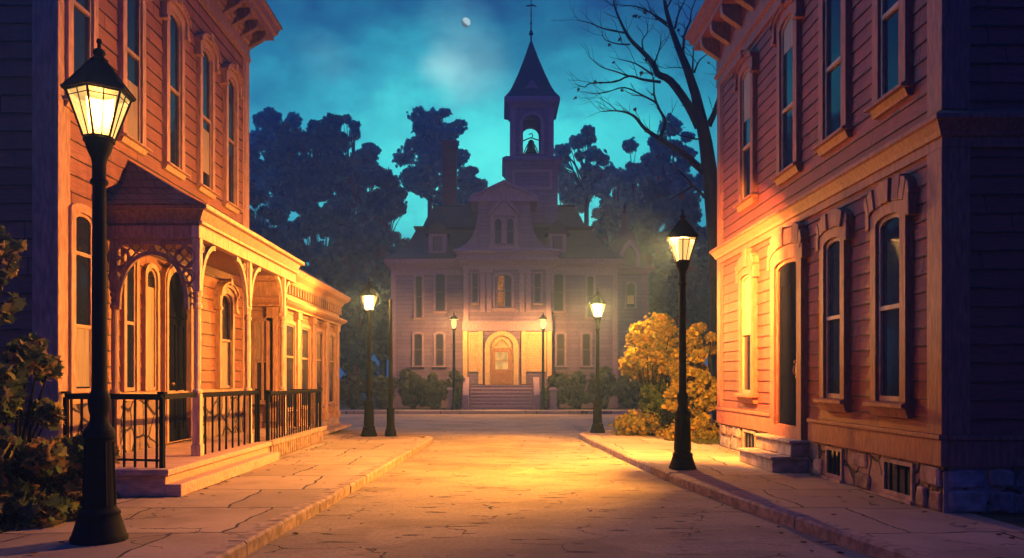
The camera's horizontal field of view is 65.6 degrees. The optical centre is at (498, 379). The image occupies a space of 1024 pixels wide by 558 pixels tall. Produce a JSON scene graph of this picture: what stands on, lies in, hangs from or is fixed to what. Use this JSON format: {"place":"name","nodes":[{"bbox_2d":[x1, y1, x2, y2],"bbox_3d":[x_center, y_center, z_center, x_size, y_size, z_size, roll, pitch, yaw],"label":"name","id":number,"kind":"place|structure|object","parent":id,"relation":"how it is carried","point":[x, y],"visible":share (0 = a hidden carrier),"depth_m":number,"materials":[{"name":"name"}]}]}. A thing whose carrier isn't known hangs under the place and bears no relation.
{"place":"outdoors","nodes":[
{"label":"outdoors","id":0,"kind":"place"},
{"bbox_2d":[0,435,424,557],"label":"pavement","id":1,"kind":"structure","parent":0,"point":[194,524],"depth_m":9.31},
{"bbox_2d":[46,433,119,505],"bbox_3d":[-4.542,1.080,8.773,0.718,1.065,0.833,0,0,0],"label":"bush","id":2,"kind":"object","parent":1,"relation":"on","point":[72,477],"visible":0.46,"depth_m":8.52,"materials":[{"name":"green plant"}]},
{"bbox_2d":[60,38,136,545],"bbox_3d":[-3.720,-0.835,7.400,0.565,4.670,0.649,0,0,-6],"label":"street lamp","id":3,"kind":"object","parent":1,"relation":"on","point":[97,85],"visible":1,"depth_m":7.33,"materials":[{"name":"black metal"}]},
{"bbox_2d":[359,279,378,436],"bbox_3d":[-3.430,-0.578,21.000,0.503,4.156,0.577,0,0,-17],"label":"street lamp","id":4,"kind":"object","parent":1,"relation":"on","point":[369,293],"visible":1,"depth_m":20.94,"materials":[{"name":"black metal"}]},
{"bbox_2d":[385,299,395,436],"bbox_3d":[-2.860,-0.310,21.000,0.310,3.620,0.310,0,0,0],"label":"bare post","id":5,"kind":"object","parent":1,"relation":"on","point":[390,430],"visible":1,"depth_m":20.95,"materials":[{"name":"black metal"}]},
{"bbox_2d":[249,0,716,380],"label":"sky","id":6,"kind":"structure","parent":0,"point":[372,61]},
{"bbox_2d":[461,17,469,26],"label":"moon","id":7,"kind":"object","parent":6,"relation":"in","point":[465,21],"visible":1,"depth_m":597.73,"materials":[{"name":"white"}]},
{"bbox_2d":[339,410,641,410],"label":"pavement","id":8,"kind":"structure","parent":0,"point":[488,410],"depth_m":38.31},
{"bbox_2d":[450,313,457,409],"bbox_3d":[-2.226,-0.910,39.350,0.480,4.820,0.480,0,0,0],"label":"post lamp","id":9,"kind":"object","parent":8,"relation":"on","point":[453,317],"visible":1,"depth_m":39.29,"materials":[{"name":"black metal"}]},
{"bbox_2d":[539,313,546,409],"bbox_3d":[2.187,-0.910,39.350,0.480,4.820,0.480,0,0,0],"label":"post lamp","id":10,"kind":"object","parent":8,"relation":"on","point":[542,317],"visible":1,"depth_m":39.29,"materials":[{"name":"black metal"}]},
{"bbox_2d":[339,392,663,409],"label":"lawn","id":11,"kind":"structure","parent":0,"point":[341,407],"depth_m":41.35,"materials":[{"name":"green plant"}]},
{"bbox_2d":[249,179,287,248],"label":"tree","id":12,"kind":"object","parent":11,"relation":"on","point":[275,235],"visible":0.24,"depth_m":49.43,"materials":[{"name":"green plant"}]},
{"bbox_2d":[249,106,302,236],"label":"tree","id":13,"kind":"object","parent":11,"relation":"on","point":[264,176],"visible":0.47,"depth_m":64.97,"materials":[{"name":"green plant"}]},
{"bbox_2d":[261,112,360,242],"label":"tree","id":14,"kind":"object","parent":11,"relation":"on","point":[309,178],"visible":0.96,"depth_m":59.12,"materials":[{"name":"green plant"}]},
{"bbox_2d":[279,196,366,274],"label":"tree","id":15,"kind":"object","parent":11,"relation":"on","point":[308,222],"visible":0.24,"depth_m":52.66,"materials":[{"name":"green plant"}]},
{"bbox_2d":[304,226,390,349],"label":"tree","id":16,"kind":"object","parent":11,"relation":"on","point":[329,268],"visible":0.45,"depth_m":50.44,"materials":[{"name":"green plant"}]},
{"bbox_2d":[327,113,377,225],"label":"tree","id":17,"kind":"object","parent":11,"relation":"on","point":[364,157],"visible":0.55,"depth_m":63.51,"materials":[{"name":"green plant"}]},
{"bbox_2d":[339,371,366,409],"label":"shrub","id":18,"kind":"object","parent":11,"relation":"on","point":[352,386],"visible":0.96,"depth_m":39.32,"materials":[{"name":"green plant"}]},
{"bbox_2d":[339,280,388,404],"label":"tree","id":19,"kind":"object","parent":11,"relation":"on","point":[353,345],"visible":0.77,"depth_m":46.09,"materials":[{"name":"green plant"}]},
{"bbox_2d":[354,146,402,271],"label":"tree","id":20,"kind":"object","parent":11,"relation":"on","point":[372,262],"visible":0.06,"depth_m":69.06,"materials":[{"name":"green plant"}]},
{"bbox_2d":[365,375,397,409],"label":"shrub","id":21,"kind":"object","parent":11,"relation":"on","point":[379,386],"visible":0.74,"depth_m":39.47,"materials":[{"name":"green plant"}]},
{"bbox_2d":[355,165,407,377],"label":"tree","id":22,"kind":"object","parent":11,"relation":"on","point":[385,200],"visible":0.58,"depth_m":59.43,"materials":[{"name":"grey plant"}]},
{"bbox_2d":[372,272,390,282],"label":"tree","id":23,"kind":"object","parent":11,"relation":"on","point":[378,277],"visible":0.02,"depth_m":55.85,"materials":[{"name":"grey plant"}]},
{"bbox_2d":[390,231,409,246],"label":"tree","id":24,"kind":"object","parent":11,"relation":"on","point":[400,236],"depth_m":62.57,"materials":[{"name":"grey plant"}]},
{"bbox_2d":[397,367,425,408],"bbox_3d":[-4.296,0.497,40.223,1.795,2.242,1.976,0,0,0],"label":"shrub","id":25,"kind":"object","parent":11,"relation":"on","point":[410,391],"visible":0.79,"depth_m":39.91,"materials":[{"name":"green plant"}]},
{"bbox_2d":[391,105,470,216],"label":"tree","id":26,"kind":"object","parent":11,"relation":"on","point":[422,178],"visible":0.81,"depth_m":68.50,"materials":[{"name":"green plant"}]},
{"bbox_2d":[418,372,447,409],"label":"shrub","id":27,"kind":"object","parent":11,"relation":"on","point":[434,389],"visible":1,"depth_m":39.59,"materials":[{"name":"green plant"}]},
{"bbox_2d":[446,388,452,409],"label":"stone pier","id":28,"kind":"structure","parent":11,"relation":"on","point":[449,398],"depth_m":39.93,"materials":[{"name":"grey stone"}]},
{"bbox_2d":[446,370,469,408],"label":"shrub","id":29,"kind":"object","parent":11,"relation":"on","point":[459,378],"visible":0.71,"depth_m":40.51,"materials":[{"name":"green plant"}]},
{"bbox_2d":[457,165,487,204],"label":"tree","id":30,"kind":"object","parent":11,"relation":"on","point":[469,182],"visible":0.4,"depth_m":71.11,"materials":[{"name":"grey plant"}]},
{"bbox_2d":[383,2,654,409],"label":"mansion","id":31,"kind":"structure","parent":11,"relation":"on","point":[499,269],"depth_m":41.97,"materials":[{"name":"stone"}]},
{"bbox_2d":[411,332,424,368],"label":"window","id":32,"kind":"structure","parent":31,"relation":"in","point":[417,337],"depth_m":41.94,"materials":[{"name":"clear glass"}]},
{"bbox_2d":[413,274,424,319],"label":"window","id":33,"kind":"structure","parent":31,"relation":"in","point":[418,278],"depth_m":41.94,"materials":[{"name":"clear glass"}]},
{"bbox_2d":[432,332,446,368],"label":"window","id":34,"kind":"structure","parent":31,"relation":"in","point":[439,337],"depth_m":41.94,"materials":[{"name":"clear glass"}]},
{"bbox_2d":[432,272,447,312],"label":"window","id":35,"kind":"structure","parent":31,"relation":"in","point":[440,278],"depth_m":41.97,"materials":[{"name":"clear glass"}]},
{"bbox_2d":[470,272,479,304],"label":"window","id":36,"kind":"structure","parent":31,"relation":"in","point":[474,275],"depth_m":41.24,"materials":[{"name":"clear glass"}]},
{"bbox_2d":[494,217,502,243],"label":"window","id":37,"kind":"structure","parent":31,"relation":"in","point":[498,222],"depth_m":41.12,"materials":[{"name":"grey glass"}]},
{"bbox_2d":[496,274,504,306],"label":"window","id":38,"kind":"structure","parent":31,"relation":"in","point":[502,275],"depth_m":41.23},
{"bbox_2d":[485,331,518,384],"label":"door","id":39,"kind":"structure","parent":31,"relation":"in","point":[502,356],"depth_m":41.18,"materials":[{"name":"brown wood"}]},
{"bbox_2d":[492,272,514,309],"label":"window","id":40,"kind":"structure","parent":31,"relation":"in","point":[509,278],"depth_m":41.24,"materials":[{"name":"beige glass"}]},
{"bbox_2d":[506,217,514,243],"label":"window","id":41,"kind":"structure","parent":31,"relation":"in","point":[510,222],"depth_m":41.12,"materials":[{"name":"grey glass"}]},
{"bbox_2d":[532,272,542,304],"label":"window","id":42,"kind":"structure","parent":31,"relation":"in","point":[537,276],"depth_m":41.24,"materials":[{"name":"grey glass"}]},
{"bbox_2d":[552,272,566,312],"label":"window","id":43,"kind":"structure","parent":31,"relation":"in","point":[558,278],"depth_m":41.97,"materials":[{"name":"grey glass"}]},
{"bbox_2d":[553,332,567,368],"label":"window","id":44,"kind":"structure","parent":31,"relation":"in","point":[560,337],"depth_m":41.94,"materials":[{"name":"beige glass"}]},
{"bbox_2d":[579,332,593,368],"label":"window","id":45,"kind":"structure","parent":31,"relation":"in","point":[586,338],"depth_m":41.94,"materials":[{"name":"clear glass"}]},
{"bbox_2d":[584,274,595,319],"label":"window","id":46,"kind":"structure","parent":31,"relation":"in","point":[590,279],"depth_m":41.94,"materials":[{"name":"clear glass"}]},
{"bbox_2d":[624,281,637,308],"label":"window","id":47,"kind":"structure","parent":31,"relation":"in","point":[630,287],"depth_m":42.94,"materials":[{"name":"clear glass"}]},
{"bbox_2d":[548,388,557,409],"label":"stone pier","id":48,"kind":"structure","parent":11,"relation":"on","point":[553,399],"depth_m":39.93,"materials":[{"name":"grey stone"}]},
{"bbox_2d":[540,372,571,408],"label":"shrub","id":49,"kind":"object","parent":11,"relation":"on","point":[557,380],"visible":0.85,"depth_m":40.30,"materials":[{"name":"green plant"}]},
{"bbox_2d":[558,171,581,217],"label":"tree","id":50,"kind":"object","parent":11,"relation":"on","point":[560,192],"visible":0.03,"depth_m":73.88,"materials":[{"name":"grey plant"}]},
{"bbox_2d":[564,371,592,409],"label":"shrub","id":51,"kind":"object","parent":11,"relation":"on","point":[575,383],"visible":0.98,"depth_m":39.80,"materials":[{"name":"green plant"}]},
{"bbox_2d":[554,124,619,225],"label":"tree","id":52,"kind":"object","parent":11,"relation":"on","point":[580,195],"visible":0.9,"depth_m":67.33,"materials":[{"name":"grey plant"}]},
{"bbox_2d":[587,365,621,409],"bbox_3d":[5.303,0.451,40.179,1.812,2.332,1.822,0,0,0],"label":"shrub","id":53,"kind":"object","parent":11,"relation":"on","point":[608,382],"visible":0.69,"depth_m":39.79,"materials":[{"name":"green plant"}]},
{"bbox_2d":[591,204,619,248],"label":"tree","id":54,"kind":"object","parent":11,"relation":"on","point":[604,223],"visible":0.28,"depth_m":59.55,"materials":[{"name":"green plant"}]},
{"bbox_2d":[591,168,637,239],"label":"tree","id":55,"kind":"object","parent":11,"relation":"on","point":[617,180],"visible":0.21,"depth_m":63.26,"materials":[{"name":"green plant"}]},
{"bbox_2d":[610,372,640,409],"bbox_3d":[6.712,0.350,39.902,2.036,2.535,1.868,0,0,19],"label":"shrub","id":56,"kind":"object","parent":11,"relation":"on","point":[627,394],"visible":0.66,"depth_m":39.59,"materials":[{"name":"green plant"}]},
{"bbox_2d":[612,137,652,240],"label":"tree","id":57,"kind":"object","parent":11,"relation":"on","point":[632,170],"visible":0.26,"depth_m":71.44,"materials":[{"name":"green plant"}]},
{"bbox_2d":[606,176,684,317],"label":"tree","id":58,"kind":"object","parent":11,"relation":"on","point":[644,221],"visible":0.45,"depth_m":56.37,"materials":[{"name":"green plant"}]},
{"bbox_2d":[635,112,703,228],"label":"tree","id":59,"kind":"object","parent":11,"relation":"on","point":[654,166],"visible":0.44,"depth_m":65.18,"materials":[{"name":"green plant"}]},
{"bbox_2d":[648,265,704,398],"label":"tree","id":60,"kind":"object","parent":11,"relation":"on","point":[663,294],"visible":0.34,"depth_m":46.49,"materials":[{"name":"green plant"}]},
{"bbox_2d":[649,190,707,327],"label":"tree","id":61,"kind":"object","parent":11,"relation":"on","point":[689,203],"visible":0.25,"depth_m":50.77,"materials":[{"name":"green plant"}]},
{"bbox_2d":[687,236,710,372],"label":"tree","id":62,"kind":"object","parent":11,"relation":"on","point":[701,306],"visible":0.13,"depth_m":44.08,"materials":[{"name":"green plant"}]},
{"bbox_2d":[244,414,872,557],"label":"road","id":63,"kind":"structure","parent":0,"point":[482,481],"depth_m":9.82,"materials":[{"name":"grey asphalt"}]},
{"bbox_2d":[196,434,432,557],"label":"kerb","id":64,"kind":"structure","parent":63,"relation":"on","point":[246,543],"depth_m":9.12,"materials":[{"name":"stone"}]},
{"bbox_2d":[29,430,1015,557],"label":"fallen leaves","id":65,"kind":"object","parent":63,"relation":"on","point":[296,533],"visible":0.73,"depth_m":9.67,"materials":[{"name":"brown plant"}]},
{"bbox_2d":[341,411,711,413],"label":"kerb","id":66,"kind":"structure","parent":63,"relation":"on","point":[489,412],"depth_m":37.05,"materials":[{"name":"grey concrete"}]},
{"bbox_2d":[579,430,939,557],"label":"kerb","id":67,"kind":"structure","parent":63,"relation":"on","point":[865,544],"depth_m":8.96,"materials":[{"name":"stone"}]},
{"bbox_2d":[552,0,719,427],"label":"bare tree","id":68,"kind":"object","parent":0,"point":[706,168],"visible":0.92,"depth_m":25.91,"materials":[{"name":"brown plant"}]},
{"bbox_2d":[586,431,1023,557],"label":"pavement","id":69,"kind":"structure","parent":0,"point":[933,532],"depth_m":9.46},
{"bbox_2d":[588,288,606,432],"bbox_3d":[2.780,-0.531,22.400,0.492,4.063,0.564,0,0,-6],"label":"street lamp","id":70,"kind":"object","parent":69,"relation":"on","point":[597,302],"visible":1,"depth_m":22.33,"materials":[{"name":"black metal"}]},
{"bbox_2d":[608,312,694,436],"bbox_3d":[4.099,-0.051,21.687,2.342,3.564,2.147,0,0,-41],"label":"bush","id":71,"kind":"object","parent":69,"relation":"on","point":[646,360],"visible":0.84,"depth_m":21.08,"materials":[{"name":"green plant"}]},
{"bbox_2d":[638,378,676,429],"bbox_3d":[4.580,0.773,21.284,1.776,1.689,1.910,0,0,0],"label":"bush","id":72,"kind":"object","parent":69,"relation":"on","point":[652,401],"visible":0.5,"depth_m":20.98,"materials":[{"name":"green plant"}]},
{"bbox_2d":[667,210,698,469],"bbox_3d":[3.080,-0.671,13.330,0.525,4.343,0.603,0,0,11],"label":"street lamp","id":73,"kind":"object","parent":69,"relation":"on","point":[683,233],"visible":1,"depth_m":13.25,"materials":[{"name":"black metal"}]},
{"bbox_2d":[661,349,719,440],"bbox_3d":[4.805,0.451,19.792,1.616,2.417,1.499,0,0,-29],"label":"bush","id":74,"kind":"object","parent":69,"relation":"on","point":[701,398],"visible":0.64,"depth_m":19.55,"materials":[{"name":"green plant"}]},
{"bbox_2d":[693,420,715,440],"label":"bush","id":75,"kind":"object","parent":69,"relation":"on","point":[704,430],"visible":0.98,"depth_m":18.92,"materials":[{"name":"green plant"}]},
{"bbox_2d":[973,513,1023,527],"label":"lawn","id":76,"kind":"structure","parent":0,"point":[1016,519],"depth_m":8.70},
{"bbox_2d":[686,322,716,411],"bbox_3d":[5.700,-0.026,22.598,1.046,3.265,1.137,0,0,11],"label":"bush","id":77,"kind":"object","parent":76,"relation":"on","point":[694,331],"visible":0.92,"depth_m":22.40,"materials":[{"name":"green plant"}]},
{"bbox_2d":[691,427,719,444],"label":"grass","id":78,"kind":"structure","parent":76,"relation":"on","point":[708,442],"depth_m":18.59,"materials":[{"name":"plant"}]},
{"bbox_2d":[685,0,1023,512],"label":"clapboard house","id":79,"kind":"structure","parent":76,"relation":"on","point":[867,253],"depth_m":10.38,"materials":[{"name":"paint"}]},
{"bbox_2d":[732,50,758,212],"bbox_3d":[4.900,-4.980,15.840,0.200,3.120,1.200,0,0,0],"label":"window","id":80,"kind":"structure","parent":79,"relation":"in","point":[746,68],"depth_m":15.83,"materials":[{"name":"paint"}]},
{"bbox_2d":[733,248,759,403],"bbox_3d":[4.905,-1.061,15.800,0.190,3.062,1.161,0,0,0],"label":"window","id":81,"kind":"structure","parent":79,"relation":"in","point":[747,272],"depth_m":15.76,"materials":[{"name":"paint"}]},
{"bbox_2d":[743,429,756,447],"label":"cellar window","id":82,"kind":"structure","parent":79,"relation":"in","point":[749,441],"depth_m":15.79,"materials":[{"name":"metal"}]},
{"bbox_2d":[769,0,803,185],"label":"window","id":83,"kind":"structure","parent":79,"relation":"in","point":[785,25],"depth_m":13.59,"materials":[{"name":"glass"}]},
{"bbox_2d":[767,222,810,439],"bbox_3d":[4.919,-0.813,13.580,0.162,3.587,1.680,0,0,0],"label":"door","id":84,"kind":"structure","parent":79,"relation":"in","point":[788,252],"depth_m":13.53,"materials":[{"name":"paint"}]},
{"bbox_2d":[811,0,853,156],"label":"window","id":85,"kind":"structure","parent":79,"relation":"in","point":[835,127],"depth_m":11.77,"materials":[{"name":"glass"}]},
{"bbox_2d":[821,446,844,482],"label":"cellar window","id":86,"kind":"structure","parent":79,"relation":"in","point":[834,457],"depth_m":11.79,"materials":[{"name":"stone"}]},
{"bbox_2d":[813,208,854,412],"bbox_3d":[4.905,-1.015,11.700,0.190,2.970,1.080,0,0,0],"label":"window","id":87,"kind":"structure","parent":79,"relation":"in","point":[835,232],"depth_m":11.70,"materials":[{"name":"paint"}]},
{"bbox_2d":[863,0,915,119],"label":"window","id":88,"kind":"structure","parent":79,"relation":"in","point":[892,20],"depth_m":10.04,"materials":[{"name":"glass"}]},
{"bbox_2d":[862,174,918,418],"bbox_3d":[4.905,-1.028,10.025,0.190,2.997,1.135,0,0,0],"label":"window","id":89,"kind":"structure","parent":79,"relation":"in","point":[890,209],"depth_m":9.99,"materials":[{"name":"glass"}]},
{"bbox_2d":[877,457,915,504],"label":"cellar window","id":90,"kind":"structure","parent":79,"relation":"in","point":[898,477],"depth_m":9.90,"materials":[{"name":"stone"}]},
{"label":"lawn","id":91,"kind":"structure","parent":0,"visible":0},
{"bbox_2d":[0,225,28,325],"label":"sapling","id":92,"kind":"object","parent":91,"relation":"on","point":[10,269],"visible":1,"depth_m":8.44,"materials":[{"name":"green plant"}]},
{"bbox_2d":[0,331,80,528],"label":"bush","id":93,"kind":"object","parent":91,"relation":"on","point":[30,465],"visible":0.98,"depth_m":8.09,"materials":[{"name":"green plant"}]},
{"bbox_2d":[0,492,120,533],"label":"grass","id":94,"kind":"structure","parent":91,"relation":"on","point":[8,525],"depth_m":8.02,"materials":[{"name":"green plant"}]},
{"bbox_2d":[0,0,304,496],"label":"clapboard house","id":95,"kind":"structure","parent":91,"relation":"on","point":[190,255],"depth_m":12.36,"materials":[{"name":"wood"}]},
{"bbox_2d":[69,203,91,392],"bbox_3d":[-5.855,-1.130,11.180,0.090,2.641,0.740,0,0,0],"label":"window","id":96,"kind":"structure","parent":95,"relation":"in","point":[80,215],"depth_m":11.12,"materials":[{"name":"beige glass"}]},
{"bbox_2d":[63,0,98,121],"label":"window","id":97,"kind":"structure","parent":95,"relation":"in","point":[81,16],"depth_m":11.10,"materials":[{"name":"paint"}]},
{"bbox_2d":[120,250,139,391],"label":"window","id":98,"kind":"structure","parent":95,"relation":"in","point":[130,306],"depth_m":12.66,"materials":[{"name":"paint"}]},
{"bbox_2d":[115,0,152,155],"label":"window","id":99,"kind":"structure","parent":95,"relation":"in","point":[131,28],"depth_m":12.75,"materials":[{"name":"paint"}]},
{"bbox_2d":[140,263,159,390],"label":"window","id":100,"kind":"structure","parent":95,"relation":"in","point":[150,275],"depth_m":13.38,"materials":[{"name":"paint"}]},
{"bbox_2d":[159,0,191,180],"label":"window","id":101,"kind":"structure","parent":95,"relation":"in","point":[176,21],"depth_m":14.34,"materials":[{"name":"glass"}]},
{"bbox_2d":[159,262,193,443],"bbox_3d":[-5.822,-0.500,14.420,0.155,3.240,1.340,0,0,0],"label":"door","id":102,"kind":"structure","parent":95,"relation":"in","point":[176,323],"depth_m":14.41,"materials":[{"name":"paint"}]},
{"bbox_2d":[194,33,220,199],"bbox_3d":[-5.800,-5.285,15.860,0.200,3.210,1.040,0,0,0],"label":"window","id":103,"kind":"structure","parent":95,"relation":"in","point":[206,51],"depth_m":15.88,"materials":[{"name":"paint"}]},
{"bbox_2d":[213,279,239,388],"bbox_3d":[-5.790,-0.974,16.950,0.220,2.331,1.160,0,0,0],"label":"window","id":104,"kind":"structure","parent":95,"relation":"in","point":[226,295],"depth_m":16.98,"materials":[{"name":"paint"}]},
{"bbox_2d":[220,62,243,214],"bbox_3d":[-5.800,-5.285,17.340,0.200,3.210,1.040,0,0,0],"label":"window","id":105,"kind":"structure","parent":95,"relation":"in","point":[232,82],"depth_m":17.38,"materials":[{"name":"paint"}]},
{"bbox_2d":[203,268,350,455],"bbox_3d":[-8.290,-0.970,20.253,8.220,4.960,11.095,0,0,0],"label":"shop annex","id":106,"kind":"object","parent":91,"relation":"on","point":[314,322],"visible":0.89,"depth_m":19.23,"materials":[{"name":"wood"}]},
{"bbox_2d":[252,318,273,405],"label":"window","id":107,"kind":"structure","parent":106,"relation":"in","point":[258,324],"depth_m":18.67,"materials":[{"name":"paint"}]},
{"bbox_2d":[286,320,297,413],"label":"window","id":108,"kind":"structure","parent":106,"relation":"in","point":[290,325],"depth_m":19.72,"materials":[{"name":"paint"}]},
{"bbox_2d":[301,324,310,411],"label":"window","id":109,"kind":"structure","parent":106,"relation":"in","point":[305,329],"depth_m":21.24,"materials":[{"name":"paint"}]},
{"bbox_2d":[316,328,326,408],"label":"window","id":110,"kind":"structure","parent":106,"relation":"in","point":[319,332],"depth_m":23.01,"materials":[{"name":"paint"}]},
{"bbox_2d":[328,332,337,407],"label":"window","id":111,"kind":"structure","parent":106,"relation":"in","point":[331,336],"depth_m":24.55,"materials":[{"name":"paint"}]}
]}

